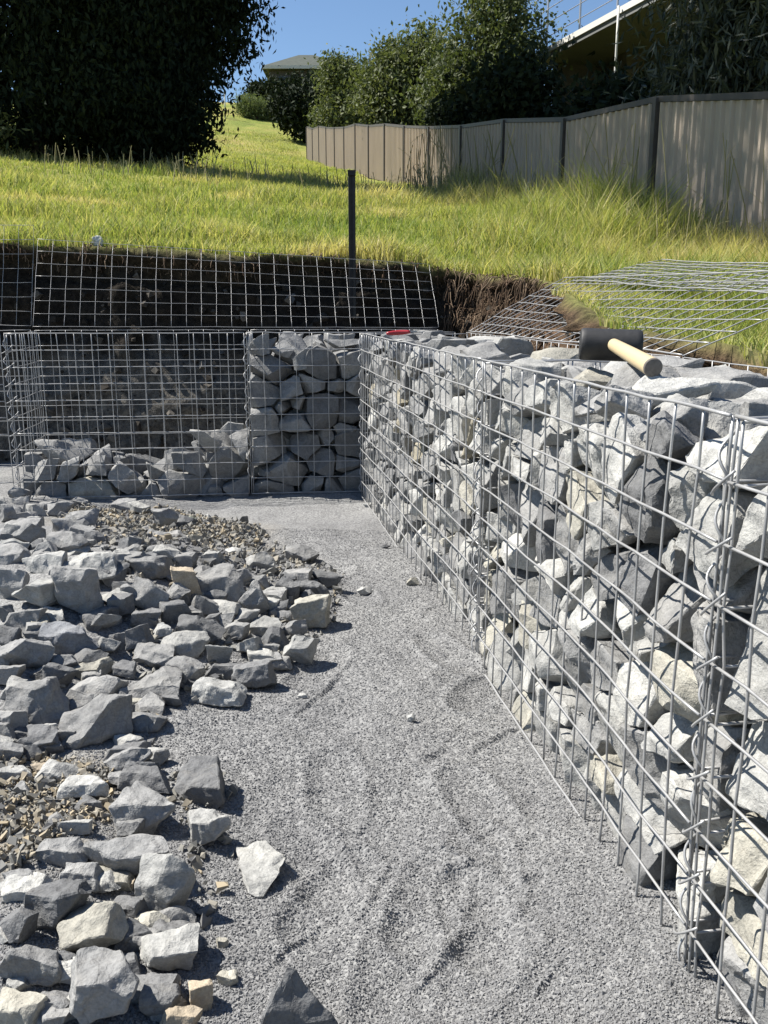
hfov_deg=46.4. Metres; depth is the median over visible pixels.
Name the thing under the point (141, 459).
gabion rock
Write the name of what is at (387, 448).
gabion rock
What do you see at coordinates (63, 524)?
loose rock
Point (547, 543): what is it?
gabion rock
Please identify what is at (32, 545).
loose rock
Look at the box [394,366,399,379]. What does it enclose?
gabion rock
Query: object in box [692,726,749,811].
gabion rock
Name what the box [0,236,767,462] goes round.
earth bank
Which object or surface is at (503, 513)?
gabion rock
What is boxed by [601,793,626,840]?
gabion rock
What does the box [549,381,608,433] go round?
gabion rock
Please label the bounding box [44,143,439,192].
tall grass
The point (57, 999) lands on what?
loose rock
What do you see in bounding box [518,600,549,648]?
gabion rock
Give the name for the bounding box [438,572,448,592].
gabion rock
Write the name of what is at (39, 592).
loose rock
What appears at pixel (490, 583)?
gabion rock
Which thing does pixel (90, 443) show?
gabion rock
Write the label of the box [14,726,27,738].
loose rock
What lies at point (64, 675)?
loose rock
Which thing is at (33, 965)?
loose rock
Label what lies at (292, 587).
loose rock
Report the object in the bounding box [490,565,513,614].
gabion rock
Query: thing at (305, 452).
gabion rock
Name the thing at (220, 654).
loose rock
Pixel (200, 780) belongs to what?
loose rock
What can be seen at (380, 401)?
gabion rock
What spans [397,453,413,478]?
gabion rock
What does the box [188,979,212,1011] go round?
loose rock
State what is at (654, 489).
gabion rock
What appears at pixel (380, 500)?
gabion rock
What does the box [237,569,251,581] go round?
loose rock
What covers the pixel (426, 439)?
gabion rock
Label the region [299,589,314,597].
loose rock
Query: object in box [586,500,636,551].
gabion rock
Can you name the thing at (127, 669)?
loose rock
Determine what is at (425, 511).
gabion rock
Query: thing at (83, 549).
loose rock
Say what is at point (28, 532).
loose rock
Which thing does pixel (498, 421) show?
gabion rock
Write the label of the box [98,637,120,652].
loose rock
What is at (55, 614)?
loose rock
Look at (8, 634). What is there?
loose rock
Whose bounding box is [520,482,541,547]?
gabion rock
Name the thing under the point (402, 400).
gabion rock
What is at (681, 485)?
gabion rock
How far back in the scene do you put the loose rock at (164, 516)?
3.49 m
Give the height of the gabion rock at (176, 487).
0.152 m
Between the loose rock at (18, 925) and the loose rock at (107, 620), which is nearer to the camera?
the loose rock at (18, 925)
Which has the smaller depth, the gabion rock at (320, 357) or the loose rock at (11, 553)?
the loose rock at (11, 553)
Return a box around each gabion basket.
[0,225,39,485]
[1,239,438,497]
[243,329,455,493]
[358,270,767,650]
[468,357,767,962]
[673,414,767,1023]
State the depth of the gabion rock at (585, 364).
2.20 m
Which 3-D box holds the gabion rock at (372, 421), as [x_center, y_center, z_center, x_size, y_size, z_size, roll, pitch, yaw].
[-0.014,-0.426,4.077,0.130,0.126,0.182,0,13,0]
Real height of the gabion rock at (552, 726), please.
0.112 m
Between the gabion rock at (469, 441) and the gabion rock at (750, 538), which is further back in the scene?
the gabion rock at (469, 441)
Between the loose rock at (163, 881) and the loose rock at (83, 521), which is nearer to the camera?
the loose rock at (163, 881)
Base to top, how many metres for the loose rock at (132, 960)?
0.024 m
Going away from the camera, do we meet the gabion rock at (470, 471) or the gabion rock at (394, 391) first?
the gabion rock at (470, 471)
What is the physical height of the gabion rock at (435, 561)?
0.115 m
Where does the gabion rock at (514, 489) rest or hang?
on the gabion rock at (522, 559)
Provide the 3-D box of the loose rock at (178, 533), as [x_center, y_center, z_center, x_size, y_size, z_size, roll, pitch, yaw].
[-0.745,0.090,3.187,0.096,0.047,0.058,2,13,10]
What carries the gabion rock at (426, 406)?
on the gabion rock at (426, 439)
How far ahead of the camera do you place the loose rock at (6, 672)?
1.95 m
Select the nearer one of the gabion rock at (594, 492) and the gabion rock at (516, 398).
the gabion rock at (594, 492)
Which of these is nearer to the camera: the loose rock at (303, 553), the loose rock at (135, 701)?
the loose rock at (135, 701)
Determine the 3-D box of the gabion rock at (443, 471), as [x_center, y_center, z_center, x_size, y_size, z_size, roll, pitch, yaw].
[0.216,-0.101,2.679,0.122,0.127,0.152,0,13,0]
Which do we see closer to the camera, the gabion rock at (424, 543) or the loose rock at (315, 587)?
the loose rock at (315, 587)
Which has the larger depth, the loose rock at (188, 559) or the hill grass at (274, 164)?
the hill grass at (274, 164)
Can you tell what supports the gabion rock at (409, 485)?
in the gabion basket at (473, 418)
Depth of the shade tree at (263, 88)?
56.58 m
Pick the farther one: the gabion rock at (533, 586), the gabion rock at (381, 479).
the gabion rock at (381, 479)
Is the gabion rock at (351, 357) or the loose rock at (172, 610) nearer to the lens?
the loose rock at (172, 610)
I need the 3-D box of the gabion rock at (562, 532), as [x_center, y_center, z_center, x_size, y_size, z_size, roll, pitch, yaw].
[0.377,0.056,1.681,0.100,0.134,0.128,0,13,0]
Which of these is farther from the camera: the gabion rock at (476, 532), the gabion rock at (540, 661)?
the gabion rock at (476, 532)
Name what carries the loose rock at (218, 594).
on the gravel floor
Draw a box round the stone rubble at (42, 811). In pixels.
[0,502,344,928]
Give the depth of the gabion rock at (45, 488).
4.21 m
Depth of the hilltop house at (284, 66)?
60.27 m
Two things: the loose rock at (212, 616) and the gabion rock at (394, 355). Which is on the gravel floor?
the loose rock at (212, 616)
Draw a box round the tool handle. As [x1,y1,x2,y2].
[386,330,416,334]
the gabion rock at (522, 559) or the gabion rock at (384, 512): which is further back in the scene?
the gabion rock at (384, 512)
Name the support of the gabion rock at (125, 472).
on the gravel floor
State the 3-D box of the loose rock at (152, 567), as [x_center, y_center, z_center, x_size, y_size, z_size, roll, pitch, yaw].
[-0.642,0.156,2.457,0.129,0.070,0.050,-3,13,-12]
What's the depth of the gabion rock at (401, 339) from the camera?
3.55 m
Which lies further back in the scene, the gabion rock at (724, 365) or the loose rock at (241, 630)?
the loose rock at (241, 630)
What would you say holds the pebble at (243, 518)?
on the gravel floor
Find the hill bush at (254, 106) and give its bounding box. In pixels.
[228,88,275,120]
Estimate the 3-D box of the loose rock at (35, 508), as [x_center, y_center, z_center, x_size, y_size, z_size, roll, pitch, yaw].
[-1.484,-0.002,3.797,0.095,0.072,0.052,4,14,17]
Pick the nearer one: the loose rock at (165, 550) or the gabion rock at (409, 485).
the loose rock at (165, 550)
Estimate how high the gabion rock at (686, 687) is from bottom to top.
0.127 m
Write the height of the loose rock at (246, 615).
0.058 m
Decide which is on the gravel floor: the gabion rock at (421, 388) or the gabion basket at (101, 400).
the gabion basket at (101, 400)
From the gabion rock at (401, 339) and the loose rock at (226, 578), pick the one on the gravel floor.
the loose rock at (226, 578)
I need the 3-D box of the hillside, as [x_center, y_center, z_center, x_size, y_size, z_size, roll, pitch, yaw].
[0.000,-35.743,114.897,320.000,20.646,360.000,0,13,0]
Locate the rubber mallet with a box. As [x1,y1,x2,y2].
[579,328,662,376]
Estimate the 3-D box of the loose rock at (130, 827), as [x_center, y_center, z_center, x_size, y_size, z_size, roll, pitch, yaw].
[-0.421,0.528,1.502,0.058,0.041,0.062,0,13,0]
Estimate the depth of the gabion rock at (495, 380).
2.16 m
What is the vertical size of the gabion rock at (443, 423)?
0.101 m
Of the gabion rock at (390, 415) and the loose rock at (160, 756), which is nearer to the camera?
the loose rock at (160, 756)
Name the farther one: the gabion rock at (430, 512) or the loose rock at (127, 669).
the gabion rock at (430, 512)
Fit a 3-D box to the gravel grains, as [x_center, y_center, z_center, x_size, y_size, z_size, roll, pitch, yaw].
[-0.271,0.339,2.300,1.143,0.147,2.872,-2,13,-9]
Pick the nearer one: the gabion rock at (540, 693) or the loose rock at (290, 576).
the gabion rock at (540, 693)
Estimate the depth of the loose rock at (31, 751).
1.73 m
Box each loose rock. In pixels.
[0,496,5,503]
[0,504,18,521]
[0,533,13,540]
[0,538,29,548]
[0,543,30,564]
[0,568,29,598]
[0,604,14,621]
[0,625,21,645]
[0,638,54,667]
[0,658,9,665]
[0,664,25,684]
[0,675,28,699]
[0,710,28,728]
[0,722,15,739]
[0,735,12,742]
[0,741,23,760]
[0,765,31,782]
[0,872,52,902]
[0,907,38,942]
[0,927,7,944]
[0,944,61,986]
[0,987,47,1023]
[2,868,32,877]
[3,608,47,630]
[3,676,69,724]
[4,518,41,533]
[5,977,32,991]
[8,486,32,497]
[11,495,29,504]
[11,522,45,542]
[11,578,57,606]
[13,506,22,513]
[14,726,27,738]
[14,780,29,794]
[17,511,37,517]
[17,734,64,755]
[21,622,49,639]
[22,502,44,511]
[22,551,67,573]
[22,744,47,760]
[24,878,91,929]
[25,622,42,630]
[26,504,46,515]
[26,724,58,746]
[27,516,44,525]
[28,538,42,550]
[29,662,78,685]
[30,550,49,556]
[30,613,50,622]
[30,762,61,772]
[31,540,58,554]
[32,759,79,782]
[35,837,88,867]
[36,1012,71,1023]
[38,621,100,654]
[39,501,55,509]
[39,547,49,551]
[41,990,69,1008]
[41,1007,69,1023]
[43,606,64,621]
[46,530,68,550]
[46,723,57,726]
[46,798,70,806]
[47,501,74,515]
[48,561,68,574]
[48,812,65,827]
[49,654,79,666]
[50,565,103,613]
[51,518,75,531]
[56,775,108,798]
[56,901,128,951]
[57,819,92,834]
[57,956,75,984]
[58,693,133,748]
[58,729,75,742]
[58,950,75,960]
[59,862,101,892]
[60,531,88,550]
[65,508,99,525]
[65,862,97,867]
[66,689,98,704]
[67,545,90,555]
[68,946,139,1023]
[69,523,95,537]
[69,552,116,579]
[69,675,128,694]
[69,700,82,710]
[70,496,90,504]
[72,657,113,678]
[74,518,90,525]
[74,648,108,662]
[74,795,102,812]
[81,606,119,631]
[81,669,102,680]
[83,834,168,876]
[84,529,105,542]
[87,539,96,547]
[91,613,121,627]
[96,870,120,892]
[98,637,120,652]
[100,865,135,890]
[102,561,129,588]
[102,588,127,601]
[103,746,152,771]
[104,740,151,759]
[107,593,134,615]
[107,771,121,785]
[108,780,175,837]
[109,632,125,650]
[110,917,151,952]
[111,498,136,511]
[112,581,131,589]
[112,660,136,678]
[113,548,131,561]
[113,733,143,745]
[113,895,147,918]
[116,818,145,836]
[117,761,170,793]
[118,536,144,548]
[118,664,182,698]
[120,583,135,592]
[124,544,146,552]
[124,551,150,568]
[125,501,150,513]
[125,623,155,650]
[125,952,141,974]
[126,555,173,578]
[128,927,161,947]
[130,608,161,626]
[130,972,180,1004]
[132,576,169,608]
[132,642,174,668]
[132,698,140,704]
[132,712,167,733]
[134,853,195,910]
[134,911,170,927]
[135,691,164,714]
[138,922,200,970]
[138,983,180,1017]
[146,747,169,765]
[147,529,167,535]
[147,551,158,555]
[150,998,187,1022]
[151,508,178,527]
[152,544,179,558]
[152,917,191,931]
[154,622,171,637]
[159,599,192,623]
[159,905,196,922]
[160,1005,202,1023]
[161,630,210,658]
[161,694,181,705]
[165,656,205,683]
[167,582,190,599]
[168,530,186,537]
[170,566,201,594]
[172,551,198,567]
[174,755,225,809]
[175,514,198,527]
[175,614,225,642]
[180,595,190,604]
[181,677,200,689]
[187,534,202,540]
[187,808,230,844]
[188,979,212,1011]
[189,605,202,611]
[191,595,218,614]
[191,677,246,706]
[192,611,205,617]
[194,565,210,574]
[196,563,245,601]
[200,549,223,564]
[200,558,216,566]
[204,589,227,599]
[205,612,221,622]
[205,645,232,663]
[205,663,242,679]
[213,599,242,614]
[213,612,234,626]
[216,969,237,985]
[222,621,249,639]
[225,547,242,556]
[231,659,276,687]
[234,608,260,622]
[236,637,262,652]
[236,840,284,897]
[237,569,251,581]
[238,580,269,614]
[245,551,275,569]
[247,648,276,661]
[249,575,269,588]
[250,615,281,636]
[253,652,282,661]
[259,643,279,651]
[261,966,337,1023]
[262,626,289,649]
[263,588,286,600]
[265,586,285,590]
[267,597,279,611]
[268,599,288,616]
[268,610,292,622]
[272,656,291,669]
[275,576,300,599]
[278,568,312,580]
[282,634,319,664]
[283,571,296,580]
[283,619,307,637]
[285,545,318,561]
[290,594,330,627]
[295,580,329,593]
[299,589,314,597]
[312,570,343,587]
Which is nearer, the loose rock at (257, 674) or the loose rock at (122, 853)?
the loose rock at (122, 853)
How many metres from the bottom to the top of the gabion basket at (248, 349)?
0.763 m
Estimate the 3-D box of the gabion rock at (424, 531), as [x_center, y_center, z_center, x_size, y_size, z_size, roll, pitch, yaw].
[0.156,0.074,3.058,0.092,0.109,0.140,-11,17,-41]
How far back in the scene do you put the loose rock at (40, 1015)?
1.10 m
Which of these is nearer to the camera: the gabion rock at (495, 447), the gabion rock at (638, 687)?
the gabion rock at (638, 687)
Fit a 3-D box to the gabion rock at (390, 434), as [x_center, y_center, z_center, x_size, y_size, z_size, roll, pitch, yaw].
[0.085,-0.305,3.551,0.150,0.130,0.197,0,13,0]
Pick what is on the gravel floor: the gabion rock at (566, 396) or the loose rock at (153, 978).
the loose rock at (153, 978)
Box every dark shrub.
[419,5,580,128]
[529,31,674,122]
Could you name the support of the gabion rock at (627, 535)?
in the gabion basket at (704, 699)
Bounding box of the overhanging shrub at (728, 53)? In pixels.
[604,0,767,103]
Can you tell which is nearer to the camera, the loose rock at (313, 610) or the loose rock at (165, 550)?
the loose rock at (313, 610)
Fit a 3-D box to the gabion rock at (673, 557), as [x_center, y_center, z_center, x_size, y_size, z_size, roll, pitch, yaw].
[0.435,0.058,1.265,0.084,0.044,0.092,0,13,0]
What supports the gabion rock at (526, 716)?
on the gravel floor
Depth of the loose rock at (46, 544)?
2.61 m
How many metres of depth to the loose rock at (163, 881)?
1.31 m
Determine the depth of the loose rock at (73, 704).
1.90 m
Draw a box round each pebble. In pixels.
[130,879,134,887]
[145,546,154,551]
[216,937,228,948]
[239,516,248,523]
[297,693,306,697]
[357,586,371,595]
[406,577,418,585]
[407,714,414,721]
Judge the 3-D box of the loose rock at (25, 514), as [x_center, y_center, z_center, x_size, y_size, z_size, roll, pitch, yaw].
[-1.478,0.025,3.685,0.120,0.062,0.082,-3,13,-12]
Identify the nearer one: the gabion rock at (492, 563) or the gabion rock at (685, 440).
the gabion rock at (685, 440)
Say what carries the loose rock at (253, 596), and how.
on the gravel floor
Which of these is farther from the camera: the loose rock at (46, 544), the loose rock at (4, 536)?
the loose rock at (4, 536)
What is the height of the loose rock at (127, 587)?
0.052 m
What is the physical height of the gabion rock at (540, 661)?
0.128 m
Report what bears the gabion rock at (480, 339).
in the gabion basket at (473, 418)
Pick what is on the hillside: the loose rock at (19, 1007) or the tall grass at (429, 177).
the tall grass at (429, 177)
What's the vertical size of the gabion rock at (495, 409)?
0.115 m
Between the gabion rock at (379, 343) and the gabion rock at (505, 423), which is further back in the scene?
the gabion rock at (379, 343)
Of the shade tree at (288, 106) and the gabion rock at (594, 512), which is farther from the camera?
the shade tree at (288, 106)
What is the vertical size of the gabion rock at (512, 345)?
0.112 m
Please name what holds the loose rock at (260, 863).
on the gravel floor
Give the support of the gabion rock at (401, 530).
on the gravel floor
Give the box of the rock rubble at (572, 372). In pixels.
[565,366,767,848]
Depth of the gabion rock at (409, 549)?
3.18 m
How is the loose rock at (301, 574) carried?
on the gravel floor
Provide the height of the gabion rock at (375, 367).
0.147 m
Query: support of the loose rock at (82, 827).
on the gravel floor
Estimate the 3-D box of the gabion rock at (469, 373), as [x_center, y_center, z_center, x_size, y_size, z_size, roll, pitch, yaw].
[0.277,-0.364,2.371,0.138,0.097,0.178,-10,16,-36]
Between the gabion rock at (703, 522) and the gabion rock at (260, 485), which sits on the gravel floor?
the gabion rock at (260, 485)
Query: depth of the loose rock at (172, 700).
1.95 m
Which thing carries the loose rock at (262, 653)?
on the gravel floor
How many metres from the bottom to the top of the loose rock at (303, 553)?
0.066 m
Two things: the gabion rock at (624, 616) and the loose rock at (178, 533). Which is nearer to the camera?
the gabion rock at (624, 616)
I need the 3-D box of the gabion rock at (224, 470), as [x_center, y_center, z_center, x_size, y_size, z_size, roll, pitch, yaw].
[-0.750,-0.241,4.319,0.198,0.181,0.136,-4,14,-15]
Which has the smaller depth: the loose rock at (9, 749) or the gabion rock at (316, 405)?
the loose rock at (9, 749)
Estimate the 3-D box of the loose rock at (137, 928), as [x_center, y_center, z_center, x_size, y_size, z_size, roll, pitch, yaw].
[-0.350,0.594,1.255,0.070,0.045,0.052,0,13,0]
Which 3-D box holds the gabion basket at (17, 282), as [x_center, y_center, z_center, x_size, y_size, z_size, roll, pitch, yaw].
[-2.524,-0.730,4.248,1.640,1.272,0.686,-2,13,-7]
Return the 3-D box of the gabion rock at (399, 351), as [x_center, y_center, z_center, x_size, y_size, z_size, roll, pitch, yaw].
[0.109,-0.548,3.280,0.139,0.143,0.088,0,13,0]
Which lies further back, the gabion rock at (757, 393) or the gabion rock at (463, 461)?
the gabion rock at (463, 461)
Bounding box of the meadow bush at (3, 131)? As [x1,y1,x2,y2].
[0,99,36,154]
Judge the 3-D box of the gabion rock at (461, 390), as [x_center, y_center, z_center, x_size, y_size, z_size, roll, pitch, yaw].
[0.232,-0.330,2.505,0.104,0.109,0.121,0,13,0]
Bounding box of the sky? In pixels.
[9,0,630,102]
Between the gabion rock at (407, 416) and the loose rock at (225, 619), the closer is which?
the loose rock at (225, 619)
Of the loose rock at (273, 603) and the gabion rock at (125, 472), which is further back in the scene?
the gabion rock at (125, 472)
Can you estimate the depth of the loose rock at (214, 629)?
2.23 m
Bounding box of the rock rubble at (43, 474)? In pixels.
[22,421,252,497]
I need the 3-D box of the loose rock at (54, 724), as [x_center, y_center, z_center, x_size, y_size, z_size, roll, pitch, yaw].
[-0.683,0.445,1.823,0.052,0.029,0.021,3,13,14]
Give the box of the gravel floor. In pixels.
[0,462,750,1023]
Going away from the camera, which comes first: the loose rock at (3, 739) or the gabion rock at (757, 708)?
the gabion rock at (757, 708)
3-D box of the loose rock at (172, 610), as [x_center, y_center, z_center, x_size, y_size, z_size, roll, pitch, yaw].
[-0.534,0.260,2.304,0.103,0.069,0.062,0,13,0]
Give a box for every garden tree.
[301,43,374,127]
[334,4,459,128]
[388,0,582,125]
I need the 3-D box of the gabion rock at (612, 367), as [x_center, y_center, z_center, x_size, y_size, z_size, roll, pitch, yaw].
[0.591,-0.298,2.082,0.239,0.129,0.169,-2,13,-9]
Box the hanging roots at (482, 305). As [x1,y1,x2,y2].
[443,269,561,350]
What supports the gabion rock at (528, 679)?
on the gabion rock at (526, 716)
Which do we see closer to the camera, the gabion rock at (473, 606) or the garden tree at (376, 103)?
the gabion rock at (473, 606)
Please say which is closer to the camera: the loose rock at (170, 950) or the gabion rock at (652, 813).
the loose rock at (170, 950)
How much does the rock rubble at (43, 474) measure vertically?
0.354 m
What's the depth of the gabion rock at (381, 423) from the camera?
3.83 m
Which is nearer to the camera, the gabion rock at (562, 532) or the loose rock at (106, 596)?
the gabion rock at (562, 532)
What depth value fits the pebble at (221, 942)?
1.26 m
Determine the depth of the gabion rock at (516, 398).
1.89 m
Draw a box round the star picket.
[348,170,355,316]
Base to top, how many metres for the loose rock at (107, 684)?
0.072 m
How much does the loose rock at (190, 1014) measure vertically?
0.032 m
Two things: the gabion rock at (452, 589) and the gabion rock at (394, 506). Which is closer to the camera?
the gabion rock at (452, 589)
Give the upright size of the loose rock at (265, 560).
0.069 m
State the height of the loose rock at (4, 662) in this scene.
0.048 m
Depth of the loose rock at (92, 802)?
1.55 m
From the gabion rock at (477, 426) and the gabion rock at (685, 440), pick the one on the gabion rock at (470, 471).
the gabion rock at (477, 426)
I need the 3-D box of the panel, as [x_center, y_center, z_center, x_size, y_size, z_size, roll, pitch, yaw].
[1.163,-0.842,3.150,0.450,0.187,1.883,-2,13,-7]
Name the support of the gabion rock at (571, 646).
on the gabion rock at (584, 705)
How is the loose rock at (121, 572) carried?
on the gravel floor
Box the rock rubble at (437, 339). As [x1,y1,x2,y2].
[363,330,537,554]
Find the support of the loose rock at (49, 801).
on the gravel floor
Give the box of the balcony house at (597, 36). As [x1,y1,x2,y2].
[533,0,715,113]
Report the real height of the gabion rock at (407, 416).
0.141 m
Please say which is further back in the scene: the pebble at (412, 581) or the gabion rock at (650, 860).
the pebble at (412, 581)
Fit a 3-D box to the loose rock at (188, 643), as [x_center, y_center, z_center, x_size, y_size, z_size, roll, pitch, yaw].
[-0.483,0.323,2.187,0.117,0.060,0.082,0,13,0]
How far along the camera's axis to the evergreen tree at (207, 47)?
13.10 m
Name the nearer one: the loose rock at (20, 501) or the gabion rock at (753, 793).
the gabion rock at (753, 793)
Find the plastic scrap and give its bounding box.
[91,235,103,245]
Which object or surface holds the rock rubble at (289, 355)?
in the gabion basket at (248, 349)
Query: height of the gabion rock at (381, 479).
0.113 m
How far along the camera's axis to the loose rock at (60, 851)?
1.38 m
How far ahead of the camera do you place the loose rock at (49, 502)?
3.95 m
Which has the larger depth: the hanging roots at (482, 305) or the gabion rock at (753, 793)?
the hanging roots at (482, 305)
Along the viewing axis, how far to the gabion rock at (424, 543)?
2.91 m
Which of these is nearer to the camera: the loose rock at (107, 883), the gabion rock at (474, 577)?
the loose rock at (107, 883)
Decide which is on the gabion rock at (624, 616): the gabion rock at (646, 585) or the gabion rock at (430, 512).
the gabion rock at (646, 585)
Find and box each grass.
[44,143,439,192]
[183,126,360,182]
[397,119,767,254]
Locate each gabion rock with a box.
[33,480,66,495]
[34,439,93,466]
[57,456,79,482]
[61,438,97,478]
[68,476,120,498]
[108,461,142,493]
[124,453,160,475]
[157,469,205,498]
[171,451,206,477]
[189,429,237,450]
[199,464,225,496]
[208,444,247,480]
[249,375,278,406]
[250,354,291,384]
[251,407,279,436]
[252,433,286,465]
[254,476,294,492]
[266,451,308,485]
[289,431,320,460]
[303,345,336,380]
[303,393,338,428]
[307,447,335,475]
[334,392,368,423]
[335,430,368,457]
[336,349,365,378]
[338,466,374,489]
[345,373,372,400]
[364,457,374,475]
[368,408,378,431]
[369,383,374,407]
[370,341,387,353]
[371,394,387,410]
[372,354,380,372]
[375,495,382,512]
[376,365,387,400]
[376,421,384,443]
[378,433,390,459]
[378,474,384,491]
[381,357,387,380]
[381,504,388,522]
[382,360,398,386]
[383,467,400,483]
[384,479,395,505]
[384,516,398,532]
[386,338,406,352]
[386,393,395,413]
[387,420,402,449]
[387,491,401,520]
[388,405,397,420]
[389,340,415,366]
[393,383,399,411]
[393,419,399,433]
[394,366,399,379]
[395,343,412,370]
[395,384,408,408]
[397,405,412,435]
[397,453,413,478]
[397,523,406,542]
[400,483,409,502]
[400,502,420,528]
[400,530,414,546]
[401,362,412,399]
[401,406,417,426]
[404,480,416,493]
[405,540,417,558]
[407,346,418,376]
[409,488,435,515]
[411,443,431,464]
[411,463,421,487]
[412,415,433,443]
[412,524,431,544]
[413,373,432,400]
[414,545,430,575]
[415,343,435,378]
[415,400,430,415]
[420,450,427,474]
[420,534,435,557]
[421,397,435,427]
[423,445,437,481]
[423,497,435,533]
[423,561,436,583]
[424,367,441,388]
[428,500,438,538]
[429,542,445,577]
[430,428,438,466]
[432,345,467,376]
[432,401,447,429]
[433,370,455,411]
[433,435,454,461]
[435,483,444,507]
[435,523,454,554]
[436,458,458,484]
[436,504,457,533]
[437,413,449,434]
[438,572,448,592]
[439,535,454,547]
[439,554,456,581]
[440,478,451,507]
[441,575,453,606]
[443,418,457,445]
[447,582,467,618]
[448,378,464,402]
[448,395,472,442]
[449,440,464,462]
[449,464,464,510]
[449,532,467,568]
[450,353,471,379]
[451,509,475,536]
[454,573,471,603]
[455,451,482,466]
[456,538,481,579]
[457,359,504,386]
[459,342,510,368]
[459,480,476,514]
[461,417,479,458]
[461,458,495,493]
[466,373,504,416]
[466,525,486,546]
[467,335,514,342]
[467,550,491,596]
[467,596,483,642]
[468,420,496,460]
[473,507,497,527]
[474,460,502,511]
[477,361,503,399]
[480,398,509,440]
[480,597,492,631]
[480,614,518,657]
[481,533,496,557]
[483,543,503,568]
[484,569,495,605]
[485,512,521,542]
[485,631,521,691]
[489,436,513,461]
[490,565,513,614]
[492,337,533,355]
[495,401,505,431]
[497,472,521,522]
[499,533,538,571]
[500,482,525,530]
[501,407,531,438]
[501,438,516,480]
[502,357,560,396]
[502,563,538,591]
[504,373,548,417]
[506,626,524,665]
[507,599,520,619]
[508,684,522,702]
[509,353,530,359]
[511,454,530,482]
[511,575,541,604]
[512,691,535,731]
[514,416,556,459]
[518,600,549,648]
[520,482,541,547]
[522,649,538,692]
[524,378,571,417]
[528,628,568,684]
[529,575,562,628]
[530,347,578,359]
[531,702,568,753]
[532,450,542,489]
[534,558,578,596]
[535,678,568,710]
[536,498,560,561]
[538,446,591,504]
[540,417,578,446]
[546,685,575,726]
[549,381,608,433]
[556,505,578,575]
[558,610,573,636]
[558,619,616,681]
[559,575,591,611]
[559,726,592,791]
[561,365,586,376]
[561,655,590,694]
[562,361,607,369]
[564,435,584,471]
[566,471,608,539]
[568,585,622,638]
[570,708,616,758]
[572,367,613,388]
[572,533,636,575]
[574,386,631,416]
[575,683,600,723]
[577,420,610,491]
[584,766,601,810]
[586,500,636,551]
[589,754,622,794]
[590,639,635,693]
[591,541,652,600]
[594,385,653,420]
[594,690,624,762]
[600,363,680,417]
[601,412,648,503]
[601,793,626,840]
[603,355,704,373]
[603,507,636,547]
[613,543,679,616]
[613,660,669,726]
[614,769,675,827]
[616,597,649,647]
[618,454,685,544]
[619,815,703,885]
[620,723,692,811]
[626,636,670,661]
[632,375,718,416]
[633,399,708,441]
[640,712,698,762]
[642,826,687,854]
[643,563,705,642]
[645,410,703,458]
[652,393,688,416]
[652,642,751,727]
[660,762,750,849]
[661,538,693,574]
[668,461,717,530]
[674,367,767,387]
[675,485,767,589]
[676,847,728,957]
[685,426,767,489]
[688,850,731,902]
[689,397,741,440]
[691,600,750,712]
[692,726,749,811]
[693,561,767,613]
[697,379,757,399]
[709,397,752,403]
[710,812,767,896]
[714,364,730,367]
[715,935,749,1017]
[719,889,767,986]
[723,935,767,1023]
[724,568,767,720]
[725,721,767,820]
[736,387,767,399]
[736,486,767,557]
[739,398,767,430]
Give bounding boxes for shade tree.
[240,65,320,101]
[262,68,327,143]
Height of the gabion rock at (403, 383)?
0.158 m
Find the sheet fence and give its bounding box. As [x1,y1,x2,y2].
[306,91,767,247]
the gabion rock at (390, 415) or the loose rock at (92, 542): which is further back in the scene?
the gabion rock at (390, 415)
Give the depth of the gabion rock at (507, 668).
2.13 m
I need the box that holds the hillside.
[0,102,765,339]
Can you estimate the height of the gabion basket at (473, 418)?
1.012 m
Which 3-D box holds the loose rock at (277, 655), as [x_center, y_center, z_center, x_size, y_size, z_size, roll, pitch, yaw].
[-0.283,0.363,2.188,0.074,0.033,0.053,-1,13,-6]
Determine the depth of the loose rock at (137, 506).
3.93 m
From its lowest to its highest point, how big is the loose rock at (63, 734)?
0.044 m
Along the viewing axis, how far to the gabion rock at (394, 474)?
3.55 m
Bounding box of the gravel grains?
[0,528,750,1023]
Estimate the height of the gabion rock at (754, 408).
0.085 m
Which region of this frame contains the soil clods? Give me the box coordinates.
[0,261,573,460]
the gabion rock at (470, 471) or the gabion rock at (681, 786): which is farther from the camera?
the gabion rock at (470, 471)
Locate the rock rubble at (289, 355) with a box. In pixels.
[249,330,431,491]
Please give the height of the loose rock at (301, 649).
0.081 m
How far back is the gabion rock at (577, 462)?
1.65 m
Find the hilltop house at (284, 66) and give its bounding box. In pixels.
[262,55,322,83]
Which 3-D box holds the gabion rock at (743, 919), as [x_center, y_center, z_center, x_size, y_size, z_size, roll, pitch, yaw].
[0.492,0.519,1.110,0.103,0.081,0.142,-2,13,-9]
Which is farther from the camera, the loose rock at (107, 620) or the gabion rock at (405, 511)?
the gabion rock at (405, 511)
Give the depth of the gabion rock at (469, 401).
2.25 m
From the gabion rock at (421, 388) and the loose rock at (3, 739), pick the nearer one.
the loose rock at (3, 739)
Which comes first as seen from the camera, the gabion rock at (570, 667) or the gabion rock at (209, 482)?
the gabion rock at (570, 667)
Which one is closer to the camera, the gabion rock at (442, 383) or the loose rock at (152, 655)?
the loose rock at (152, 655)
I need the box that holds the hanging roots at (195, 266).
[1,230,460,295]
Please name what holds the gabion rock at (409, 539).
on the gravel floor
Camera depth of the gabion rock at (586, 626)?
1.55 m
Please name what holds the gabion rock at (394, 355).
in the gabion basket at (473, 418)
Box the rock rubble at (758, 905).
[753,877,767,1011]
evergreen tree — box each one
[0,0,200,166]
[2,0,284,167]
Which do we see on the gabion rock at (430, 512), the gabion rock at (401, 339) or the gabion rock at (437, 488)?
the gabion rock at (437, 488)
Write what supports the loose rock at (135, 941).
on the gravel floor
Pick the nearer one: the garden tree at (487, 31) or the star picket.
the star picket

